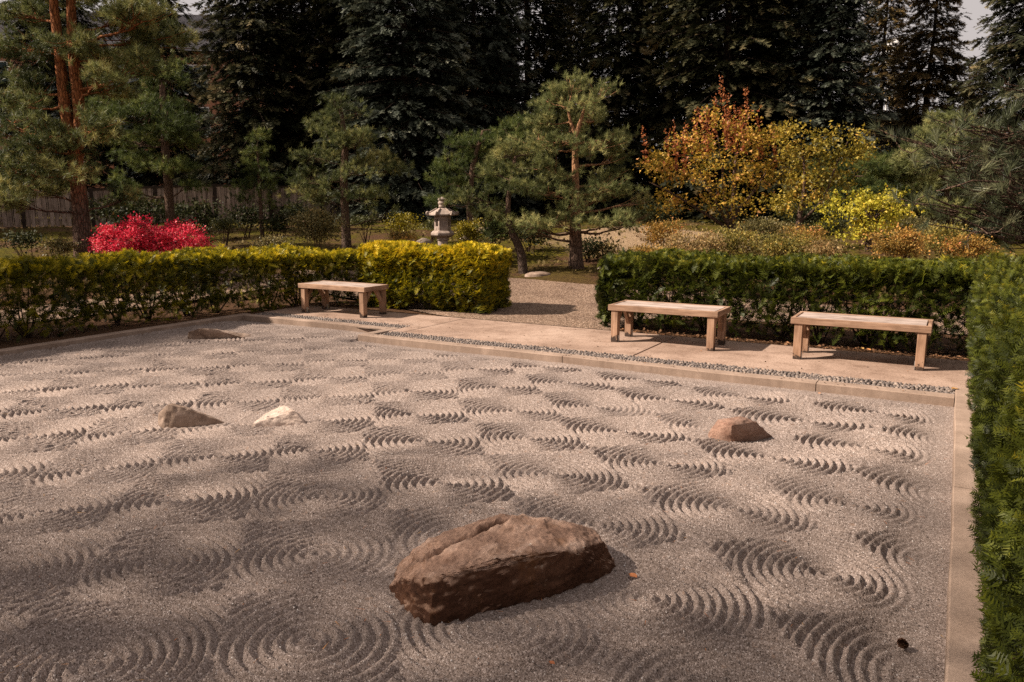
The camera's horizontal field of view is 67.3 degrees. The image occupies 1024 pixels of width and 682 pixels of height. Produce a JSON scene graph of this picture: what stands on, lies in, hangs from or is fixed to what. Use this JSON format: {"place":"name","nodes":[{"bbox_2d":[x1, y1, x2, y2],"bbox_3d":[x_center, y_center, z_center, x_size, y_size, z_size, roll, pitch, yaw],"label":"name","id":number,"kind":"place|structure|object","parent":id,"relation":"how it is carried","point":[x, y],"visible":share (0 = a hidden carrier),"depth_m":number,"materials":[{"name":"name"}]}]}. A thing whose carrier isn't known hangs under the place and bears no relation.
{"place":"outdoors","nodes":[
{"label":"outdoors","id":0,"kind":"place"},
{"bbox_2d":[0,320,953,681],"bbox_3d":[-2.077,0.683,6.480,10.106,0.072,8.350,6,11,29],"label":"raked gravel","id":1,"kind":"structure","parent":0,"point":[336,374],"depth_m":4.56,"materials":[{"name":"grey gravel"}]},
{"bbox_2d":[158,403,224,427],"bbox_3d":[-2.664,0.659,6.539,0.635,0.326,0.304,-2,10,-14],"label":"rock","id":2,"kind":"object","parent":1,"relation":"on","point":[172,415],"visible":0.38,"depth_m":6.38,"materials":[{"name":"brown stone"}]},
{"bbox_2d":[187,328,250,338],"bbox_3d":[-4.044,-0.059,10.730,0.975,0.315,0.476,0,10,-1],"label":"rock","id":3,"kind":"object","parent":1,"relation":"on","point":[203,333],"visible":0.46,"depth_m":10.53,"materials":[{"name":"brown stone"}]},
{"bbox_2d":[252,405,305,426],"bbox_3d":[-1.948,0.689,6.514,0.306,0.277,0.486,31,32,71],"label":"rock","id":4,"kind":"object","parent":1,"relation":"on","point":[283,415],"visible":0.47,"depth_m":6.41,"materials":[{"name":"white stone"}]},
{"bbox_2d":[16,345,942,679],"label":"fallen leaves","id":5,"kind":"object","parent":1,"relation":"on","point":[386,611],"depth_m":3.77,"materials":[{"name":"brown plant"}]},
{"bbox_2d":[389,514,615,625],"bbox_3d":[-0.007,1.099,3.862,1.254,0.409,0.684,-4,11,-24],"label":"boulder","id":6,"kind":"object","parent":1,"relation":"on","point":[495,562],"visible":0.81,"depth_m":3.57,"materials":[{"name":"brown stone"}]},
{"bbox_2d":[708,416,771,441],"bbox_3d":[1.814,0.725,6.188,0.564,0.320,0.396,-6,12,-31],"label":"rock","id":7,"kind":"object","parent":1,"relation":"on","point":[739,429],"visible":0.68,"depth_m":5.97,"materials":[{"name":"brown stone"}]},
{"bbox_2d":[897,638,908,648],"bbox_3d":[1.611,1.245,3.169,0.046,0.042,0.044,6,11,29],"label":"pine cone","id":8,"kind":"object","parent":1,"relation":"on","point":[902,643],"visible":1,"depth_m":3.16,"materials":[{"name":"brown plant"}]},
{"bbox_2d":[0,270,968,333],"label":"gravel path","id":9,"kind":"structure","parent":0,"point":[543,302],"depth_m":13.32,"materials":[{"name":"beige gravel"}]},
{"bbox_2d":[0,211,1023,658],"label":"garden ground","id":10,"kind":"structure","parent":0,"point":[566,275],"depth_m":18.62,"materials":[{"name":"brown soil"}]},
{"bbox_2d":[0,132,36,212],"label":"spruce tree","id":11,"kind":"object","parent":10,"relation":"on","point":[6,136],"visible":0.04,"depth_m":39.84,"materials":[{"name":"green plant"}]},
{"bbox_2d":[0,226,54,256],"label":"shrub","id":12,"kind":"object","parent":10,"relation":"on","point":[20,239],"visible":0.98,"depth_m":18.79,"materials":[{"name":"green plant"}]},
{"bbox_2d":[34,236,86,258],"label":"shrub","id":13,"kind":"object","parent":10,"relation":"on","point":[58,245],"visible":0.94,"depth_m":16.34,"materials":[{"name":"green plant"}]},
{"bbox_2d":[0,0,154,214],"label":"spruce tree","id":14,"kind":"object","parent":10,"relation":"on","point":[102,158],"visible":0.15,"depth_m":40.74,"materials":[{"name":"green plant"}]},
{"bbox_2d":[69,197,116,227],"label":"shrub","id":15,"kind":"object","parent":10,"relation":"on","point":[99,211],"visible":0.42,"depth_m":25.05,"materials":[{"name":"green plant"}]},
{"bbox_2d":[0,0,200,279],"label":"pine tree","id":16,"kind":"object","parent":10,"relation":"on","point":[77,127],"visible":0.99,"depth_m":16.11,"materials":[{"name":"green plant"}]},
{"bbox_2d":[91,195,184,237],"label":"shrub","id":17,"kind":"object","parent":10,"relation":"on","point":[127,209],"visible":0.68,"depth_m":23.42,"materials":[{"name":"green plant"}]},
{"bbox_2d":[84,55,213,245],"bbox_3d":[-10.097,-5.169,21.423,4.226,5.457,2.679,2,10,12],"label":"pine tree","id":18,"kind":"object","parent":10,"relation":"on","point":[167,128],"visible":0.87,"depth_m":21.24,"materials":[{"name":"green plant"}]},
{"bbox_2d":[83,211,215,289],"bbox_3d":[-7.601,-1.856,15.895,2.853,1.656,2.072,0,10,-1],"label":"burning bush","id":19,"kind":"object","parent":10,"relation":"on","point":[120,234],"visible":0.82,"depth_m":15.45,"materials":[{"name":"red plant"}]},
{"bbox_2d":[93,0,226,208],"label":"spruce tree","id":20,"kind":"object","parent":10,"relation":"on","point":[154,179],"visible":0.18,"depth_m":43.72,"materials":[{"name":"green plant"}]},
{"bbox_2d":[154,201,188,221],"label":"shrub","id":21,"kind":"object","parent":10,"relation":"on","point":[163,205],"visible":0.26,"depth_m":25.45,"materials":[{"name":"green plant"}]},
{"bbox_2d":[0,242,370,342],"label":"yew hedge","id":22,"kind":"object","parent":10,"relation":"on","point":[201,262],"visible":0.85,"depth_m":11.60,"materials":[{"name":"green plant"}]},
{"bbox_2d":[162,196,230,233],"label":"shrub","id":23,"kind":"object","parent":10,"relation":"on","point":[199,216],"visible":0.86,"depth_m":24.46,"materials":[{"name":"green plant"}]},
{"bbox_2d":[207,215,244,245],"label":"shrub","id":24,"kind":"object","parent":10,"relation":"on","point":[220,224],"visible":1,"depth_m":22.73,"materials":[{"name":"green plant"}]},
{"bbox_2d":[214,264,240,279],"bbox_3d":[-6.463,-1.514,17.496,0.676,0.475,0.465,0,10,2],"label":"garden stone","id":25,"kind":"object","parent":10,"relation":"on","point":[239,274],"visible":0.12,"depth_m":17.32,"materials":[{"name":"grey stone"}]},
{"bbox_2d":[218,199,273,237],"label":"shrub","id":26,"kind":"object","parent":10,"relation":"on","point":[252,210],"visible":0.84,"depth_m":25.04,"materials":[{"name":"green plant"}]},
{"bbox_2d":[172,0,334,220],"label":"spruce tree","id":27,"kind":"object","parent":10,"relation":"on","point":[235,80],"visible":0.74,"depth_m":35.35,"materials":[{"name":"green plant"}]},
{"bbox_2d":[0,12,516,209],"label":"brick building","id":28,"kind":"structure","parent":10,"relation":"on","point":[185,20],"depth_m":57.22,"materials":[{"name":"brick"}]},
{"bbox_2d":[0,61,10,92],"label":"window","id":29,"kind":"structure","parent":28,"relation":"in","point":[1,64],"depth_m":55.39,"materials":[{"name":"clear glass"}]},
{"bbox_2d":[175,65,205,94],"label":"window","id":30,"kind":"structure","parent":28,"relation":"in","point":[193,66],"depth_m":56.87,"materials":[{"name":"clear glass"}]},
{"bbox_2d":[175,107,210,136],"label":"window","id":31,"kind":"structure","parent":28,"relation":"in","point":[201,107],"depth_m":57.33,"materials":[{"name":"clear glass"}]},
{"bbox_2d":[223,126,295,241],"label":"pine tree","id":32,"kind":"object","parent":10,"relation":"on","point":[255,166],"visible":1,"depth_m":21.45,"materials":[{"name":"green plant"}]},
{"bbox_2d":[248,233,297,282],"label":"shrub","id":33,"kind":"object","parent":10,"relation":"on","point":[273,240],"visible":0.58,"depth_m":16.17,"materials":[{"name":"green plant"}]},
{"bbox_2d":[255,209,299,240],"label":"shrub","id":34,"kind":"object","parent":10,"relation":"on","point":[275,224],"visible":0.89,"depth_m":21.65,"materials":[{"name":"green plant"}]},
{"bbox_2d":[0,184,562,227],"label":"fence","id":35,"kind":"object","parent":10,"relation":"on","point":[215,193],"visible":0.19,"depth_m":32.08,"materials":[{"name":"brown wood"}]},
{"bbox_2d":[275,199,309,233],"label":"shrub","id":36,"kind":"object","parent":10,"relation":"on","point":[294,209],"visible":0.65,"depth_m":25.53,"materials":[{"name":"green plant"}]},
{"bbox_2d":[218,0,386,216],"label":"spruce tree","id":37,"kind":"object","parent":10,"relation":"on","point":[295,9],"visible":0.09,"depth_m":37.06,"materials":[{"name":"green plant"}]},
{"bbox_2d":[279,201,349,273],"bbox_3d":[-4.395,-2.295,17.509,1.499,1.781,1.476,6,11,29],"label":"shrub","id":38,"kind":"object","parent":10,"relation":"on","point":[313,219],"visible":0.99,"depth_m":17.25,"materials":[{"name":"green plant"}]},
{"bbox_2d":[276,91,414,248],"bbox_3d":[-4.441,-4.423,20.516,3.721,4.464,2.036,1,10,7],"label":"pine tree","id":39,"kind":"object","parent":10,"relation":"on","point":[343,173],"visible":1,"depth_m":20.38,"materials":[{"name":"green plant"}]},
{"bbox_2d":[264,0,460,219],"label":"spruce tree","id":40,"kind":"object","parent":10,"relation":"on","point":[325,11],"visible":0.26,"depth_m":35.97,"materials":[{"name":"green plant"}]},
{"bbox_2d":[350,213,380,242],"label":"shrub","id":41,"kind":"object","parent":10,"relation":"on","point":[360,219],"visible":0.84,"depth_m":23.71,"materials":[{"name":"green plant"}]},
{"bbox_2d":[312,0,492,221],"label":"spruce tree","id":42,"kind":"object","parent":10,"relation":"on","point":[428,46],"visible":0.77,"depth_m":33.46,"materials":[{"name":"green plant"}]},
{"bbox_2d":[383,209,423,239],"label":"shrub","id":43,"kind":"object","parent":10,"relation":"on","point":[402,222],"visible":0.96,"depth_m":19.13,"materials":[{"name":"yellow plant"}]},
{"bbox_2d":[386,227,421,241],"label":"shrub","id":44,"kind":"object","parent":10,"relation":"on","point":[397,235],"visible":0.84,"depth_m":17.23,"materials":[{"name":"green plant"}]},
{"bbox_2d":[416,238,431,244],"bbox_3d":[-2.607,-2.888,22.846,0.509,0.339,0.359,0,10,-2],"label":"garden stone","id":45,"kind":"object","parent":10,"relation":"on","point":[426,241],"visible":0.43,"depth_m":22.70,"materials":[{"name":"grey stone"}]},
{"bbox_2d":[418,218,434,242],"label":"shrub","id":46,"kind":"object","parent":10,"relation":"on","point":[429,225],"visible":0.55,"depth_m":23.13,"materials":[{"name":"green plant"}]},
{"bbox_2d":[355,239,513,313],"bbox_3d":[-1.333,-1.129,13.304,2.863,1.298,1.333,5,11,26],"label":"yew hedge","id":47,"kind":"object","parent":10,"relation":"on","point":[447,274],"visible":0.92,"depth_m":12.79,"materials":[{"name":"yellow plant"}]},
{"bbox_2d":[388,1,482,153],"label":"spruce tree","id":48,"kind":"object","parent":10,"relation":"on","point":[443,59],"visible":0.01,"depth_m":46.94,"materials":[{"name":"green plant"}]},
{"bbox_2d":[426,197,458,244],"bbox_3d":[-1.696,-2.611,18.831,0.805,1.816,0.784,0,10,0],"label":"stone lantern","id":49,"kind":"object","parent":10,"relation":"on","point":[442,232],"visible":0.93,"depth_m":18.64,"materials":[{"name":"stone"}]},
{"bbox_2d":[451,217,484,243],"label":"shrub","id":50,"kind":"object","parent":10,"relation":"on","point":[472,232],"visible":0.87,"depth_m":19.29,"materials":[{"name":"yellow plant"}]},
{"bbox_2d":[413,110,539,239],"bbox_3d":[-1.074,-4.992,23.559,4.032,4.093,2.336,1,10,3],"label":"pine tree","id":51,"kind":"object","parent":10,"relation":"on","point":[470,142],"visible":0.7,"depth_m":23.30,"materials":[{"name":"green plant"}]},
{"bbox_2d":[410,0,550,216],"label":"spruce tree","id":52,"kind":"object","parent":10,"relation":"on","point":[492,69],"visible":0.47,"depth_m":37.58,"materials":[{"name":"green plant"}]},
{"bbox_2d":[0,313,987,681],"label":"kerb","id":53,"kind":"structure","parent":10,"relation":"on","point":[962,629],"depth_m":7.35,"materials":[{"name":"concrete"}]},
{"bbox_2d":[436,132,553,273],"bbox_3d":[-0.390,-3.156,17.893,2.869,3.472,1.895,0,10,2],"label":"pine tree","id":54,"kind":"object","parent":10,"relation":"on","point":[491,170],"visible":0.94,"depth_m":17.86,"materials":[{"name":"green plant"}]},
{"bbox_2d":[478,218,515,245],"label":"shrub","id":55,"kind":"object","parent":10,"relation":"on","point":[498,236],"visible":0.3,"depth_m":19.77,"materials":[{"name":"green plant"}]},
{"bbox_2d":[0,219,1022,297],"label":"moss tufts","id":56,"kind":"object","parent":10,"relation":"on","point":[413,229],"visible":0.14,"depth_m":23.29,"materials":[{"name":"green plant"}]},
{"bbox_2d":[456,0,601,212],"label":"spruce tree","id":57,"kind":"object","parent":10,"relation":"on","point":[534,46],"visible":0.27,"depth_m":40.98,"materials":[{"name":"green plant"}]},
{"bbox_2d":[506,220,558,251],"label":"shrub","id":58,"kind":"object","parent":10,"relation":"on","point":[532,239],"visible":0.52,"depth_m":20.71,"materials":[{"name":"green plant"}]},
{"bbox_2d":[524,271,550,276],"bbox_3d":[0.603,-1.476,17.805,0.652,0.272,0.459,0,10,-2],"label":"garden stone","id":59,"kind":"object","parent":10,"relation":"on","point":[536,274],"visible":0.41,"depth_m":17.64,"materials":[{"name":"beige stone"}]},
{"bbox_2d":[534,0,612,207],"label":"spruce tree","id":60,"kind":"object","parent":10,"relation":"on","point":[577,47],"visible":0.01,"depth_m":48.94,"materials":[{"name":"green plant"}]},
{"bbox_2d":[503,65,653,268],"bbox_3d":[1.604,-3.974,17.914,3.688,4.876,2.941,0,10,2],"label":"pine tree","id":61,"kind":"object","parent":10,"relation":"on","point":[615,189],"visible":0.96,"depth_m":18.02,"materials":[{"name":"green plant"}]},
{"bbox_2d":[563,235,611,261],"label":"shrub","id":62,"kind":"object","parent":10,"relation":"on","point":[591,248],"visible":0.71,"depth_m":19.29,"materials":[{"name":"green plant"}]},
{"bbox_2d":[255,312,954,401],"bbox_3d":[0.014,0.056,10.015,10.048,0.139,0.880,6,11,29],"label":"pebble strip","id":63,"kind":"object","parent":10,"relation":"on","point":[821,377],"visible":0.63,"depth_m":8.80,"materials":[{"name":"grey gravel"}]},
{"bbox_2d":[582,237,631,257],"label":"shrub","id":64,"kind":"object","parent":10,"relation":"on","point":[612,248],"visible":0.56,"depth_m":19.38,"materials":[{"name":"green plant"}]},
{"bbox_2d":[266,305,972,388],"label":"walkway","id":65,"kind":"structure","parent":10,"relation":"on","point":[936,372],"depth_m":9.52,"materials":[{"name":"concrete"}]},
{"bbox_2d":[298,280,388,317],"bbox_3d":[-2.772,-0.699,12.648,1.420,0.484,0.600,6,11,29],"label":"bench","id":66,"kind":"object","parent":65,"relation":"on","point":[324,287],"visible":1,"depth_m":12.51,"materials":[{"name":"brown wood"}]},
{"bbox_2d":[290,312,953,392],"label":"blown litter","id":67,"kind":"object","parent":65,"relation":"on","point":[597,346],"visible":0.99,"depth_m":9.47,"materials":[{"name":"brown plant"}]},
{"bbox_2d":[608,300,730,350],"bbox_3d":[2.002,-0.216,9.860,1.420,0.484,0.600,6,11,29],"label":"bench","id":68,"kind":"object","parent":65,"relation":"on","point":[712,313],"visible":1,"depth_m":9.73,"materials":[{"name":"brown wood"}]},
{"bbox_2d":[791,311,933,370],"bbox_3d":[3.951,-0.019,8.732,1.420,0.484,0.600,6,11,29],"label":"bench","id":69,"kind":"object","parent":65,"relation":"on","point":[802,321],"visible":1,"depth_m":8.58,"materials":[{"name":"brown wood"}]},
{"bbox_2d":[542,0,701,217],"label":"spruce tree","id":70,"kind":"object","parent":10,"relation":"on","point":[596,25],"visible":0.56,"depth_m":37.23,"materials":[{"name":"green plant"}]},
{"bbox_2d":[628,240,676,252],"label":"autumn shrub","id":71,"kind":"object","parent":10,"relation":"on","point":[645,248],"visible":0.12,"depth_m":13.46,"materials":[{"name":"brown plant"}]},
{"bbox_2d":[623,198,682,225],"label":"shrub","id":72,"kind":"object","parent":10,"relation":"on","point":[652,217],"visible":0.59,"depth_m":23.45,"materials":[{"name":"green plant"}]},
{"bbox_2d":[632,215,688,278],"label":"autumn shrub","id":73,"kind":"object","parent":10,"relation":"on","point":[656,229],"visible":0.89,"depth_m":17.19,"materials":[{"name":"brown plant"}]},
{"bbox_2d":[583,0,767,217],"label":"spruce tree","id":74,"kind":"object","parent":10,"relation":"on","point":[668,55],"visible":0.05,"depth_m":38.60,"materials":[{"name":"green plant"}]},
{"bbox_2d":[653,225,732,290],"bbox_3d":[3.477,-1.534,14.637,1.428,1.386,1.656,6,11,29],"label":"autumn shrub","id":75,"kind":"object","parent":10,"relation":"on","point":[700,244],"visible":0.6,"depth_m":14.37,"materials":[{"name":"beige plant"}]},
{"bbox_2d":[632,75,811,232],"bbox_3d":[5.298,-4.366,18.861,4.675,3.983,2.904,0,10,-1],"label":"maple tree","id":76,"kind":"object","parent":10,"relation":"on","point":[731,215],"visible":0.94,"depth_m":18.97,"materials":[{"name":"orange plant"}]},
{"bbox_2d":[618,0,845,222],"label":"spruce tree","id":77,"kind":"object","parent":10,"relation":"on","point":[691,40],"visible":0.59,"depth_m":34.31,"materials":[{"name":"green plant"}]},
{"bbox_2d":[703,221,767,289],"bbox_3d":[4.280,-1.604,14.970,1.347,1.458,1.260,2,10,9],"label":"autumn shrub","id":78,"kind":"object","parent":10,"relation":"on","point":[736,240],"visible":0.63,"depth_m":14.76,"materials":[{"name":"green plant"}]},
{"bbox_2d":[707,1,797,197],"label":"spruce tree","id":79,"kind":"object","parent":10,"relation":"on","point":[744,55],"depth_m":49.48,"materials":[{"name":"green plant"}]},
{"bbox_2d":[729,213,796,253],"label":"autumn shrub","id":80,"kind":"object","parent":10,"relation":"on","point":[761,225],"visible":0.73,"depth_m":17.35,"materials":[{"name":"green plant"}]},
{"bbox_2d":[746,227,816,287],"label":"autumn shrub","id":81,"kind":"object","parent":10,"relation":"on","point":[777,245],"visible":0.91,"depth_m":14.39,"materials":[{"name":"green plant"}]},
{"bbox_2d":[683,0,886,219],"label":"spruce tree","id":82,"kind":"object","parent":10,"relation":"on","point":[780,96],"visible":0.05,"depth_m":35.63,"materials":[{"name":"green plant"}]},
{"bbox_2d":[620,324,967,359],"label":"leaf litter","id":83,"kind":"object","parent":10,"relation":"on","point":[764,341],"visible":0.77,"depth_m":9.82,"materials":[{"name":"brown plant"}]},
{"bbox_2d":[770,199,839,238],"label":"shrub","id":84,"kind":"object","parent":10,"relation":"on","point":[815,215],"visible":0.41,"depth_m":21.98,"materials":[{"name":"green plant"}]},
{"bbox_2d":[779,223,832,278],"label":"autumn shrub","id":85,"kind":"object","parent":10,"relation":"on","point":[814,232],"visible":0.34,"depth_m":15.35,"materials":[{"name":"orange plant"}]},
{"bbox_2d":[593,247,1019,354],"bbox_3d":[3.955,-0.546,10.003,6.195,1.247,1.313,6,11,29],"label":"yew hedge","id":86,"kind":"object","parent":10,"relation":"on","point":[624,275],"visible":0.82,"depth_m":9.85,"materials":[{"name":"green plant"}]},
{"bbox_2d":[751,119,888,233],"bbox_3d":[7.091,-3.889,18.120,3.460,2.720,1.996,-2,10,-9],"label":"maple tree","id":87,"kind":"object","parent":10,"relation":"on","point":[802,179],"visible":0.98,"depth_m":17.98,"materials":[{"name":"yellow plant"}]},
{"bbox_2d":[751,0,903,223],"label":"spruce tree","id":88,"kind":"object","parent":10,"relation":"on","point":[856,105],"visible":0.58,"depth_m":32.87,"materials":[{"name":"green plant"}]},
{"bbox_2d":[798,217,856,257],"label":"shrub","id":89,"kind":"object","parent":10,"relation":"on","point":[837,226],"visible":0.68,"depth_m":16.65,"materials":[{"name":"green plant"}]},
{"bbox_2d":[798,235,862,303],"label":"autumn shrub","id":90,"kind":"object","parent":10,"relation":"on","point":[826,250],"visible":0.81,"depth_m":13.82,"materials":[{"name":"beige plant"}]},
{"bbox_2d":[799,148,928,240],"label":"pine tree","id":91,"kind":"object","parent":10,"relation":"on","point":[874,168],"visible":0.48,"depth_m":23.74,"materials":[{"name":"green plant"}]},
{"bbox_2d":[808,183,958,249],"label":"maple tree","id":92,"kind":"object","parent":10,"relation":"on","point":[868,203],"visible":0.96,"depth_m":16.03,"materials":[{"name":"yellow plant"}]},
{"bbox_2d":[846,0,922,210],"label":"spruce tree","id":93,"kind":"object","parent":10,"relation":"on","point":[893,11],"visible":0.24,"depth_m":45.26,"materials":[{"name":"green plant"}]},
{"bbox_2d":[885,39,904,109],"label":"white tank","id":94,"kind":"object","parent":10,"relation":"on","point":[891,65],"visible":0.06,"depth_m":75.72,"materials":[{"name":"white"}]},
{"bbox_2d":[861,223,943,297],"bbox_3d":[7.297,-1.515,14.488,1.461,1.455,1.086,3,10,16],"label":"autumn shrub","id":95,"kind":"object","parent":10,"relation":"on","point":[898,245],"visible":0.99,"depth_m":14.32,"materials":[{"name":"orange plant"}]},
{"bbox_2d":[884,213,945,259],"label":"shrub","id":96,"kind":"object","parent":10,"relation":"on","point":[907,221],"visible":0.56,"depth_m":19.09,"materials":[{"name":"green plant"}]},
{"bbox_2d":[865,0,981,215],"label":"spruce tree","id":97,"kind":"object","parent":10,"relation":"on","point":[934,85],"visible":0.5,"depth_m":37.84,"materials":[{"name":"green plant"}]},
{"bbox_2d":[909,218,973,259],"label":"autumn shrub","id":98,"kind":"object","parent":10,"relation":"on","point":[943,232],"visible":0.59,"depth_m":14.94,"materials":[{"name":"orange plant"}]},
{"bbox_2d":[866,32,1023,255],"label":"pine tree","id":99,"kind":"object","parent":10,"relation":"on","point":[997,164],"visible":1,"depth_m":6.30,"materials":[{"name":"green plant"}]},
{"bbox_2d":[882,105,1009,241],"bbox_3d":[13.242,-5.032,23.574,3.920,4.266,2.504,1,10,4],"label":"pine tree","id":100,"kind":"object","parent":10,"relation":"on","point":[933,178],"visible":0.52,"depth_m":23.35,"materials":[{"name":"green plant"}]},
{"bbox_2d":[934,59,989,195],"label":"spruce tree","id":101,"kind":"object","parent":10,"relation":"on","point":[969,73],"visible":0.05,"depth_m":44.07,"materials":[{"name":"green plant"}]},
{"bbox_2d":[911,0,1023,238],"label":"spruce tree","id":102,"kind":"object","parent":10,"relation":"on","point":[1010,52],"visible":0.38,"depth_m":25.02,"materials":[{"name":"green plant"}]},
{"bbox_2d":[935,228,1010,295],"bbox_3d":[8.648,-1.476,14.597,1.262,1.324,0.922,0,10,-1],"label":"autumn shrub","id":103,"kind":"object","parent":10,"relation":"on","point":[975,246],"visible":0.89,"depth_m":14.46,"materials":[{"name":"orange plant"}]},
{"bbox_2d":[963,252,1023,681],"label":"yew hedge","id":104,"kind":"object","parent":10,"relation":"on","point":[994,313],"visible":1,"depth_m":2.63,"materials":[{"name":"green plant"}]},
{"bbox_2d":[0,0,1023,202],"label":"sky","id":105,"kind":"structure","parent":0,"point":[974,7],"materials":[{"name":"white"}]}
]}

